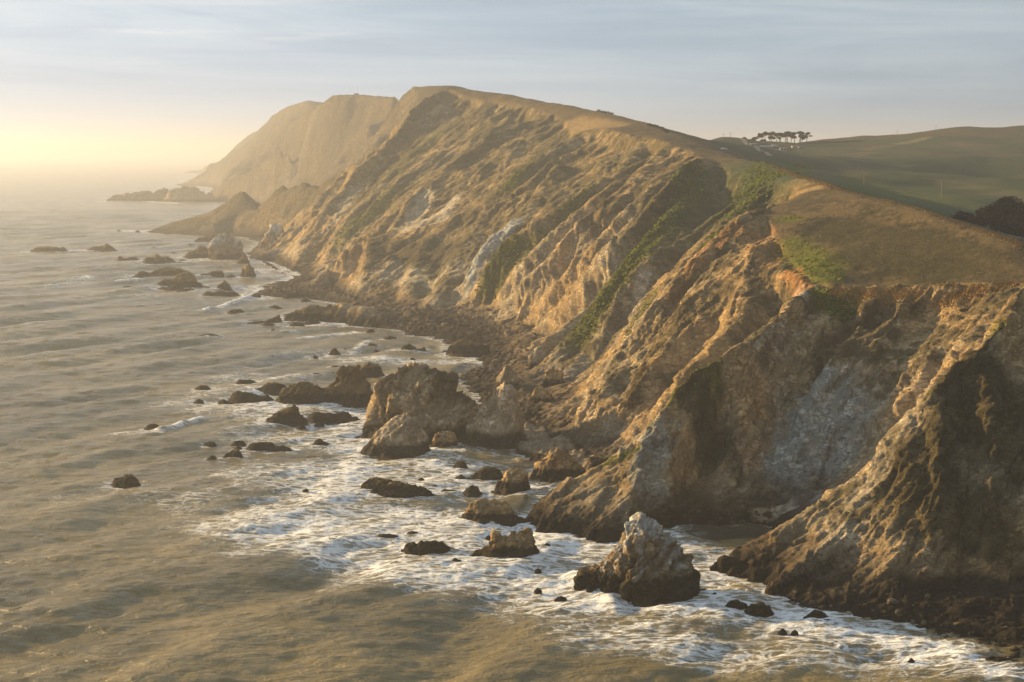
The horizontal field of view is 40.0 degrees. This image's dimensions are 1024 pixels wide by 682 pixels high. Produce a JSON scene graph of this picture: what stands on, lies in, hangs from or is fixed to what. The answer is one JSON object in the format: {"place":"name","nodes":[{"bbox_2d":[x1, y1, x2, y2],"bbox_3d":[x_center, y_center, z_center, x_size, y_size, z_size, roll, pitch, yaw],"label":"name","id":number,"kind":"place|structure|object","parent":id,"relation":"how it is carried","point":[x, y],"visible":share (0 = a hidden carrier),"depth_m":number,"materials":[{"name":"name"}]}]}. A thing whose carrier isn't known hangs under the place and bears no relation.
{"place":"outdoors","nodes":[
{"label":"outdoors","id":0,"kind":"place"},
{"bbox_2d":[175,123,265,188],"bbox_3d":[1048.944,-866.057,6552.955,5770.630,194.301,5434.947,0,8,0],"label":"headland","id":1,"kind":"structure","parent":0,"point":[212,174],"depth_m":4264.36,"materials":[{"name":"stone"}]},
{"bbox_2d":[207,94,397,203],"bbox_3d":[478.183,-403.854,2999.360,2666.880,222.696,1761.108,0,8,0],"label":"headland","id":2,"kind":"structure","parent":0,"point":[311,143],"depth_m":2557.23,"materials":[{"name":"stone"}]},
{"bbox_2d":[0,156,1023,681],"bbox_3d":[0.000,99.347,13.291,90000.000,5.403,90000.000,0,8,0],"label":"sea","id":3,"kind":"structure","parent":0,"point":[186,560],"depth_m":375.33,"materials":[{"name":"liquid"}]},
{"bbox_2d":[30,246,67,251],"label":"sea rock","id":4,"kind":"object","parent":3,"relation":"in","point":[47,249],"visible":1,"depth_m":1436.22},
{"bbox_2d":[86,243,117,251],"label":"sea rock","id":5,"kind":"object","parent":3,"relation":"in","point":[106,247],"visible":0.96,"depth_m":1448.87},
{"bbox_2d":[111,474,140,488],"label":"sea rock","id":6,"kind":"object","parent":3,"relation":"in","point":[125,481],"visible":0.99,"depth_m":426.79,"materials":[{"name":"stone"}]},
{"bbox_2d":[115,256,138,260],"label":"sea rock","id":7,"kind":"object","parent":3,"relation":"in","point":[119,258],"visible":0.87,"depth_m":1316.14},
{"bbox_2d":[106,187,168,201],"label":"sea rock","id":8,"kind":"object","parent":3,"relation":"in","point":[159,195],"visible":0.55,"depth_m":2951.87,"materials":[{"name":"stone"}]},
{"bbox_2d":[144,423,158,430],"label":"sea rock","id":9,"kind":"object","parent":3,"relation":"in","point":[150,426],"visible":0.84,"depth_m":514.93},
{"bbox_2d":[142,254,176,263],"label":"sea rock","id":10,"kind":"object","parent":3,"relation":"in","point":[156,259],"visible":0.96,"depth_m":1291.94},
{"bbox_2d":[132,266,187,277],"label":"sea rock","id":11,"kind":"object","parent":3,"relation":"in","point":[168,271],"visible":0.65,"depth_m":1148.15,"materials":[{"name":"stone"}]},
{"bbox_2d":[157,285,183,289],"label":"sea rock","id":12,"kind":"object","parent":3,"relation":"in","point":[173,287],"visible":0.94,"depth_m":1042.64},
{"bbox_2d":[157,271,208,287],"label":"sea rock","id":13,"kind":"object","parent":3,"relation":"in","point":[185,279],"visible":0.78,"depth_m":1055.47,"materials":[{"name":"stone"}]},
{"bbox_2d":[176,288,193,291],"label":"sea rock","id":14,"kind":"object","parent":3,"relation":"in","point":[185,290],"visible":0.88,"depth_m":1023.75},
{"bbox_2d":[162,185,215,202],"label":"sea rock","id":15,"kind":"object","parent":3,"relation":"in","point":[187,193],"visible":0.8,"depth_m":2888.00,"materials":[{"name":"stone"}]},
{"bbox_2d":[182,245,207,258],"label":"sea rock","id":16,"kind":"object","parent":3,"relation":"in","point":[201,251],"visible":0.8,"depth_m":1346.31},
{"bbox_2d":[185,166,206,172],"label":"sea rock","id":17,"kind":"object","parent":3,"relation":"in","point":[204,168],"visible":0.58,"depth_m":7098.32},
{"bbox_2d":[193,399,203,403],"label":"sea rock","id":18,"kind":"object","parent":3,"relation":"in","point":[198,401],"visible":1,"depth_m":568.49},
{"bbox_2d":[194,385,210,389],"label":"sea rock","id":19,"kind":"object","parent":3,"relation":"in","point":[203,387],"visible":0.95,"depth_m":600.26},
{"bbox_2d":[194,233,217,241],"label":"sea rock","id":20,"kind":"object","parent":3,"relation":"in","point":[208,237],"visible":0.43,"depth_m":1586.81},
{"bbox_2d":[203,441,216,446],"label":"sea rock","id":21,"kind":"object","parent":3,"relation":"in","point":[210,444],"visible":1,"depth_m":486.43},
{"bbox_2d":[206,455,216,459],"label":"sea rock","id":22,"kind":"object","parent":3,"relation":"in","point":[212,457],"visible":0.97,"depth_m":462.46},
{"bbox_2d":[199,270,224,277],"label":"sea rock","id":23,"kind":"object","parent":3,"relation":"in","point":[218,273],"visible":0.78,"depth_m":1147.36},
{"bbox_2d":[200,290,240,296],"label":"sea rock","id":24,"kind":"object","parent":3,"relation":"in","point":[224,294],"visible":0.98,"depth_m":995.05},
{"bbox_2d":[216,280,232,290],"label":"sea rock","id":25,"kind":"object","parent":3,"relation":"in","point":[224,285],"visible":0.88,"depth_m":1033.78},
{"bbox_2d":[217,399,233,404],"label":"sea rock","id":26,"kind":"object","parent":3,"relation":"in","point":[222,401],"visible":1,"depth_m":566.08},
{"bbox_2d":[208,233,247,259],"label":"sea stack","id":27,"kind":"object","parent":3,"relation":"in","point":[224,246],"visible":0.78,"depth_m":1332.83,"materials":[{"name":"stone"}]},
{"bbox_2d":[223,449,242,457],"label":"sea rock","id":28,"kind":"object","parent":3,"relation":"in","point":[235,453],"visible":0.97,"depth_m":465.49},
{"bbox_2d":[226,309,243,313],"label":"sea rock","id":29,"kind":"object","parent":3,"relation":"in","point":[236,311],"visible":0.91,"depth_m":889.42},
{"bbox_2d":[230,440,246,446],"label":"sea rock","id":30,"kind":"object","parent":3,"relation":"in","point":[240,443],"visible":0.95,"depth_m":485.40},
{"bbox_2d":[237,253,249,263],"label":"sea rock","id":31,"kind":"object","parent":3,"relation":"in","point":[243,258],"visible":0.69,"depth_m":1275.14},
{"bbox_2d":[235,379,255,383],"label":"sea rock","id":32,"kind":"object","parent":3,"relation":"in","point":[240,381],"visible":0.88,"depth_m":614.43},
{"bbox_2d":[240,263,255,276],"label":"sea rock","id":33,"kind":"object","parent":3,"relation":"in","point":[247,270],"visible":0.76,"depth_m":1130.94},
{"bbox_2d":[228,391,273,403],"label":"sea rock","id":34,"kind":"object","parent":3,"relation":"in","point":[236,397],"visible":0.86,"depth_m":570.49,"materials":[{"name":"stone"}]},
{"bbox_2d":[251,293,260,297],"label":"sea rock","id":35,"kind":"object","parent":3,"relation":"in","point":[257,295],"visible":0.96,"depth_m":979.89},
{"bbox_2d":[246,442,274,451],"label":"sea rock","id":36,"kind":"object","parent":3,"relation":"in","point":[264,446],"visible":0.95,"depth_m":476.04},
{"bbox_2d":[247,315,281,323],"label":"sea rock","id":37,"kind":"object","parent":3,"relation":"in","point":[277,319],"visible":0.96,"depth_m":834.91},
{"bbox_2d":[261,323,274,325],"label":"sea rock","id":38,"kind":"object","parent":3,"relation":"in","point":[267,324],"visible":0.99,"depth_m":822.01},
{"bbox_2d":[255,382,285,393],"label":"sea rock","id":39,"kind":"object","parent":3,"relation":"in","point":[271,388],"visible":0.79,"depth_m":594.02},
{"bbox_2d":[270,305,281,308],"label":"sea rock","id":40,"kind":"object","parent":3,"relation":"in","point":[275,307],"visible":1,"depth_m":915.16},
{"bbox_2d":[271,445,291,451],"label":"sea rock","id":41,"kind":"object","parent":3,"relation":"in","point":[279,448],"visible":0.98,"depth_m":474.55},
{"bbox_2d":[266,403,308,426],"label":"sea rock","id":42,"kind":"object","parent":3,"relation":"in","point":[291,416],"visible":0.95,"depth_m":523.22,"materials":[{"name":"stone"}]},
{"bbox_2d":[289,322,304,326],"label":"sea rock","id":43,"kind":"object","parent":3,"relation":"in","point":[297,324],"visible":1,"depth_m":820.23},
{"bbox_2d":[296,425,305,429],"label":"sea rock","id":44,"kind":"object","parent":3,"relation":"on","point":[300,427],"visible":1,"depth_m":516.87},
{"bbox_2d":[282,305,320,321],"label":"sea rock","id":45,"kind":"object","parent":3,"relation":"in","point":[307,314],"visible":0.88,"depth_m":844.43,"materials":[{"name":"stone"}]},
{"bbox_2d":[300,298,310,301],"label":"sea rock","id":46,"kind":"object","parent":3,"relation":"in","point":[305,300],"visible":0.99,"depth_m":955.60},
{"bbox_2d":[304,320,320,324],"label":"sea rock","id":47,"kind":"object","parent":3,"relation":"in","point":[310,322],"visible":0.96,"depth_m":828.30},
{"bbox_2d":[314,422,323,426],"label":"sea rock","id":48,"kind":"object","parent":3,"relation":"in","point":[318,424],"visible":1,"depth_m":520.67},
{"bbox_2d":[312,438,328,445],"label":"sea rock","id":49,"kind":"object","parent":3,"relation":"in","point":[320,441],"visible":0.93,"depth_m":485.43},
{"bbox_2d":[275,364,372,407],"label":"sea rock","id":50,"kind":"object","parent":3,"relation":"in","point":[349,386],"visible":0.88,"depth_m":563.41,"materials":[{"name":"stone"}]},
{"bbox_2d":[319,305,338,322],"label":"sea rock","id":51,"kind":"object","parent":3,"relation":"in","point":[327,314],"visible":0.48,"depth_m":840.46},
{"bbox_2d":[307,411,360,423],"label":"sea rock","id":52,"kind":"object","parent":3,"relation":"in","point":[341,417],"visible":0.94,"depth_m":529.27,"materials":[{"name":"stone"}]},
{"bbox_2d":[329,348,340,354],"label":"sea rock","id":53,"kind":"object","parent":3,"relation":"in","point":[334,351],"visible":1,"depth_m":705.13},
{"bbox_2d":[360,362,385,377],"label":"sea rock","id":54,"kind":"object","parent":3,"relation":"in","point":[370,370],"visible":0.76,"depth_m":635.08,"materials":[{"name":"stone"}]},
{"bbox_2d":[361,477,404,488],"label":"sea rock","id":55,"kind":"object","parent":3,"relation":"in","point":[370,483],"visible":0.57,"depth_m":420.44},
{"bbox_2d":[376,533,397,537],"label":"sea rock","id":56,"kind":"object","parent":3,"relation":"in","point":[382,535],"visible":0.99,"depth_m":369.89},
{"bbox_2d":[384,336,396,339],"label":"sea rock","id":57,"kind":"object","parent":3,"relation":"in","point":[389,338],"visible":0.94,"depth_m":762.55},
{"bbox_2d":[360,414,430,460],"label":"sea stack","id":58,"kind":"object","parent":3,"relation":"in","point":[400,436],"visible":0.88,"depth_m":466.78,"materials":[{"name":"stone"}]},
{"bbox_2d":[370,481,434,497],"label":"sea rock","id":59,"kind":"object","parent":3,"relation":"in","point":[395,489],"visible":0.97,"depth_m":413.53,"materials":[{"name":"stone"}]},
{"bbox_2d":[401,343,425,350],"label":"sea rock","id":60,"kind":"object","parent":3,"relation":"in","point":[408,346],"visible":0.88,"depth_m":713.85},
{"bbox_2d":[355,361,479,444],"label":"sea stack","id":61,"kind":"object","parent":3,"relation":"in","point":[432,401],"visible":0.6,"depth_m":492.54,"materials":[{"name":"stone"}]},
{"bbox_2d":[401,540,454,555],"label":"sea rock","id":62,"kind":"object","parent":3,"relation":"in","point":[420,548],"visible":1,"depth_m":356.19,"materials":[{"name":"stone"}]},
{"bbox_2d":[430,430,457,447],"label":"sea rock","id":63,"kind":"object","parent":3,"relation":"in","point":[447,438],"visible":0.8,"depth_m":478.72,"materials":[{"name":"stone"}]},
{"bbox_2d":[441,489,456,491],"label":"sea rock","id":64,"kind":"object","parent":3,"relation":"in","point":[444,490],"visible":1,"depth_m":418.64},
{"bbox_2d":[447,371,458,378],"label":"sea rock","id":65,"kind":"object","parent":3,"relation":"in","point":[454,374],"visible":0.58,"depth_m":627.93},
{"bbox_2d":[452,460,468,468],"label":"sea rock","id":66,"kind":"object","parent":3,"relation":"in","point":[460,464],"visible":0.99,"depth_m":449.11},
{"bbox_2d":[454,474,466,478],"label":"sea rock","id":67,"kind":"object","parent":3,"relation":"in","point":[460,476],"visible":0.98,"depth_m":435.88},
{"bbox_2d":[446,340,489,356],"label":"sea rock","id":68,"kind":"object","parent":3,"relation":"in","point":[464,348],"visible":0.97,"depth_m":698.17,"materials":[{"name":"stone"}]},
{"bbox_2d":[463,485,481,496],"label":"sea rock","id":69,"kind":"object","parent":3,"relation":"in","point":[471,491],"visible":1,"depth_m":416.28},
{"bbox_2d":[467,466,503,480],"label":"sea rock","id":70,"kind":"object","parent":3,"relation":"in","point":[484,473],"visible":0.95,"depth_m":434.88,"materials":[{"name":"stone"}]},
{"bbox_2d":[458,498,526,526],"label":"sea rock","id":71,"kind":"object","parent":3,"relation":"in","point":[483,510],"visible":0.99,"depth_m":383.50,"materials":[{"name":"stone"}]},
{"bbox_2d":[461,381,524,449],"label":"sea stack","id":72,"kind":"object","parent":3,"relation":"in","point":[497,422],"visible":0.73,"depth_m":480.38,"materials":[{"name":"stone"}]},
{"bbox_2d":[469,527,539,557],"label":"sea rock","id":73,"kind":"object","parent":3,"relation":"in","point":[519,544],"visible":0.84,"depth_m":349.97,"materials":[{"name":"stone"}]},
{"bbox_2d":[491,467,530,495],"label":"sea rock","id":74,"kind":"object","parent":3,"relation":"in","point":[514,480],"visible":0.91,"depth_m":418.25,"materials":[{"name":"stone"}]},
{"bbox_2d":[534,588,541,593],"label":"sea rock","id":75,"kind":"object","parent":3,"relation":"in","point":[537,591],"visible":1,"depth_m":323.68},
{"bbox_2d":[534,568,541,573],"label":"sea rock","id":76,"kind":"object","parent":3,"relation":"in","point":[537,571],"visible":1,"depth_m":339.56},
{"bbox_2d":[528,447,585,482],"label":"sea rock","id":77,"kind":"object","parent":3,"relation":"in","point":[556,464],"visible":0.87,"depth_m":432.23,"materials":[{"name":"stone"}]},
{"bbox_2d":[554,596,566,601],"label":"sea rock","id":78,"kind":"object","parent":3,"relation":"in","point":[559,599],"visible":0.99,"depth_m":317.66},
{"bbox_2d":[572,512,705,607],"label":"sea stack","id":79,"kind":"object","parent":3,"relation":"in","point":[648,563],"visible":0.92,"depth_m":319.58,"materials":[{"name":"stone"}]},
{"bbox_2d":[725,599,747,609],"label":"sea rock","id":80,"kind":"object","parent":3,"relation":"in","point":[737,604],"visible":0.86,"depth_m":309.93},
{"bbox_2d":[744,602,773,617],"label":"sea rock","id":81,"kind":"object","parent":3,"relation":"in","point":[761,609],"visible":1,"depth_m":307.71,"materials":[{"name":"stone"}]},
{"bbox_2d":[778,628,786,635],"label":"sea rock","id":82,"kind":"object","parent":3,"relation":"in","point":[782,632],"visible":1,"depth_m":295.58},
{"bbox_2d":[791,629,797,635],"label":"sea rock","id":83,"kind":"object","parent":3,"relation":"in","point":[794,632],"visible":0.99,"depth_m":295.04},
{"bbox_2d":[803,610,827,618],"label":"sea rock","id":84,"kind":"object","parent":3,"relation":"in","point":[817,614],"visible":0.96,"depth_m":304.96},
{"bbox_2d":[0,0,1023,155],"label":"sky","id":85,"kind":"structure","parent":0,"point":[78,77],"materials":[{"name":"blue"}]},
{"bbox_2d":[147,85,1023,248],"bbox_3d":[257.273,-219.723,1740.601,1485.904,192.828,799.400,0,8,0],"label":"hills","id":86,"kind":"structure","parent":0,"point":[242,214],"depth_m":1716.79,"materials":[{"name":"stone"}]},
{"bbox_2d":[245,90,1023,661],"bbox_3d":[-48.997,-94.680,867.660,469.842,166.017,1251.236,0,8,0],"label":"cliffs","id":87,"kind":"structure","parent":0,"point":[867,452],"depth_m":450.15,"materials":[{"name":"brown stone"}]},
{"bbox_2d":[259,223,283,247],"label":"sea stack","id":88,"kind":"object","parent":87,"relation":"on","point":[273,234],"visible":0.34,"depth_m":1381.63,"materials":[{"name":"stone"}]},
{"bbox_2d":[403,309,415,316],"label":"boulder","id":89,"kind":"object","parent":87,"relation":"on","point":[408,312],"visible":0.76,"depth_m":838.16,"materials":[{"name":"stone"}]},
{"bbox_2d":[416,311,426,315],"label":"boulder","id":90,"kind":"object","parent":87,"relation":"on","point":[421,313],"visible":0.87,"depth_m":832.17,"materials":[{"name":"stone"}]},
{"bbox_2d":[423,304,431,310],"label":"boulder","id":91,"kind":"object","parent":87,"relation":"on","point":[427,307],"visible":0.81,"depth_m":852.18,"materials":[{"name":"stone"}]},
{"bbox_2d":[493,364,518,389],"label":"boulder","id":92,"kind":"object","parent":87,"relation":"on","point":[507,374],"visible":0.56,"depth_m":580.54,"materials":[{"name":"stone"}]},
{"bbox_2d":[504,330,511,335],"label":"boulder","id":93,"kind":"object","parent":87,"relation":"on","point":[506,332],"visible":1,"depth_m":742.97,"materials":[{"name":"stone"}]},
{"bbox_2d":[526,346,547,368],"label":"boulder","id":94,"kind":"object","parent":87,"relation":"on","point":[537,356],"visible":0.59,"depth_m":621.26,"materials":[{"name":"stone"}]},
{"bbox_2d":[528,386,554,403],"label":"boulder","id":95,"kind":"object","parent":87,"relation":"on","point":[541,393],"visible":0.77,"depth_m":541.62,"materials":[{"name":"stone"}]},
{"bbox_2d":[542,368,564,387],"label":"boulder","id":96,"kind":"object","parent":87,"relation":"on","point":[554,377],"visible":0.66,"depth_m":573.18,"materials":[{"name":"stone"}]},
{"bbox_2d":[268,286,1023,657],"bbox_3d":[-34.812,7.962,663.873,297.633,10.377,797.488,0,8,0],"label":"shore rubble","id":97,"kind":"object","parent":87,"relation":"on","point":[594,448],"visible":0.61,"depth_m":669.35,"materials":[{"name":"stone"}]},
{"bbox_2d":[327,150,1004,464],"bbox_3d":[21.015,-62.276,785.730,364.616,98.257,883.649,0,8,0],"label":"coastal scrub","id":98,"kind":"object","parent":87,"relation":"on","point":[772,173],"visible":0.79,"depth_m":658.14,"materials":[{"name":"green plant"}]},
{"bbox_2d":[763,511,771,515],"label":"boulder","id":99,"kind":"object","parent":87,"relation":"on","point":[767,513],"visible":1,"depth_m":383.48,"materials":[{"name":"stone"}]},
{"bbox_2d":[765,580,778,594],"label":"boulder","id":100,"kind":"object","parent":87,"relation":"on","point":[772,589],"visible":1,"depth_m":320.83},
{"bbox_2d":[762,163,1023,316],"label":"dry grass","id":101,"kind":"structure","parent":87,"relation":"on","point":[902,293],"depth_m":443.34,"materials":[{"name":"brown plant"}]},
{"bbox_2d":[887,598,898,603],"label":"boulder","id":102,"kind":"object","parent":87,"relation":"on","point":[894,601],"visible":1,"depth_m":306.98,"materials":[{"name":"stone"}]},
{"bbox_2d":[449,89,1023,288],"bbox_3d":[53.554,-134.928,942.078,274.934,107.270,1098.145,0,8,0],"label":"hill","id":103,"kind":"structure","parent":0,"point":[882,243],"depth_m":498.27,"materials":[{"name":"brown plant"}]},
{"bbox_2d":[740,138,771,155],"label":"dirt track","id":104,"kind":"structure","parent":0,"point":[744,141],"depth_m":1138.14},
{"bbox_2d":[672,130,1023,238],"bbox_3d":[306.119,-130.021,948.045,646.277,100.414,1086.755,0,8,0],"label":"green hills","id":105,"kind":"structure","parent":0,"point":[970,174],"depth_m":1071.95,"materials":[{"name":"green plant"}]},
{"bbox_2d":[756,132,766,140],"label":"cypress tree","id":106,"kind":"object","parent":105,"relation":"on","point":[760,135],"visible":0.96,"depth_m":1375.24,"materials":[{"name":"green plant"}]},
{"bbox_2d":[765,131,775,140],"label":"cypress tree","id":107,"kind":"object","parent":105,"relation":"on","point":[772,133],"visible":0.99,"depth_m":1396.19,"materials":[{"name":"green plant"}]},
{"bbox_2d":[771,144,779,149],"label":"farm building","id":108,"kind":"structure","parent":105,"relation":"on","point":[775,146],"depth_m":1266.30,"materials":[{"name":"white"}]},
{"bbox_2d":[779,147,786,150],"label":"farm building","id":109,"kind":"structure","parent":105,"relation":"on","point":[782,148],"depth_m":1272.49,"materials":[{"name":"white"}]},
{"bbox_2d":[781,131,791,142],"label":"cypress tree","id":110,"kind":"object","parent":105,"relation":"on","point":[786,134],"visible":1,"depth_m":1372.92,"materials":[{"name":"green plant"}]},
{"bbox_2d":[796,131,804,142],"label":"cypress tree","id":111,"kind":"object","parent":105,"relation":"on","point":[801,134],"visible":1,"depth_m":1388.95,"materials":[{"name":"green plant"}]},
{"bbox_2d":[804,132,811,143],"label":"cypress tree","id":112,"kind":"object","parent":105,"relation":"on","point":[806,134],"visible":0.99,"depth_m":1392.04,"materials":[{"name":"green plant"}]},
{"bbox_2d":[949,210,975,222],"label":"cypress tree","id":113,"kind":"object","parent":105,"relation":"on","point":[963,216],"visible":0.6,"depth_m":601.78,"materials":[{"name":"green plant"}]},
{"bbox_2d":[972,196,1023,236],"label":"cypress tree","id":114,"kind":"object","parent":105,"relation":"on","point":[1006,215],"visible":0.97,"depth_m":594.51,"materials":[{"name":"green plant"}]}
]}

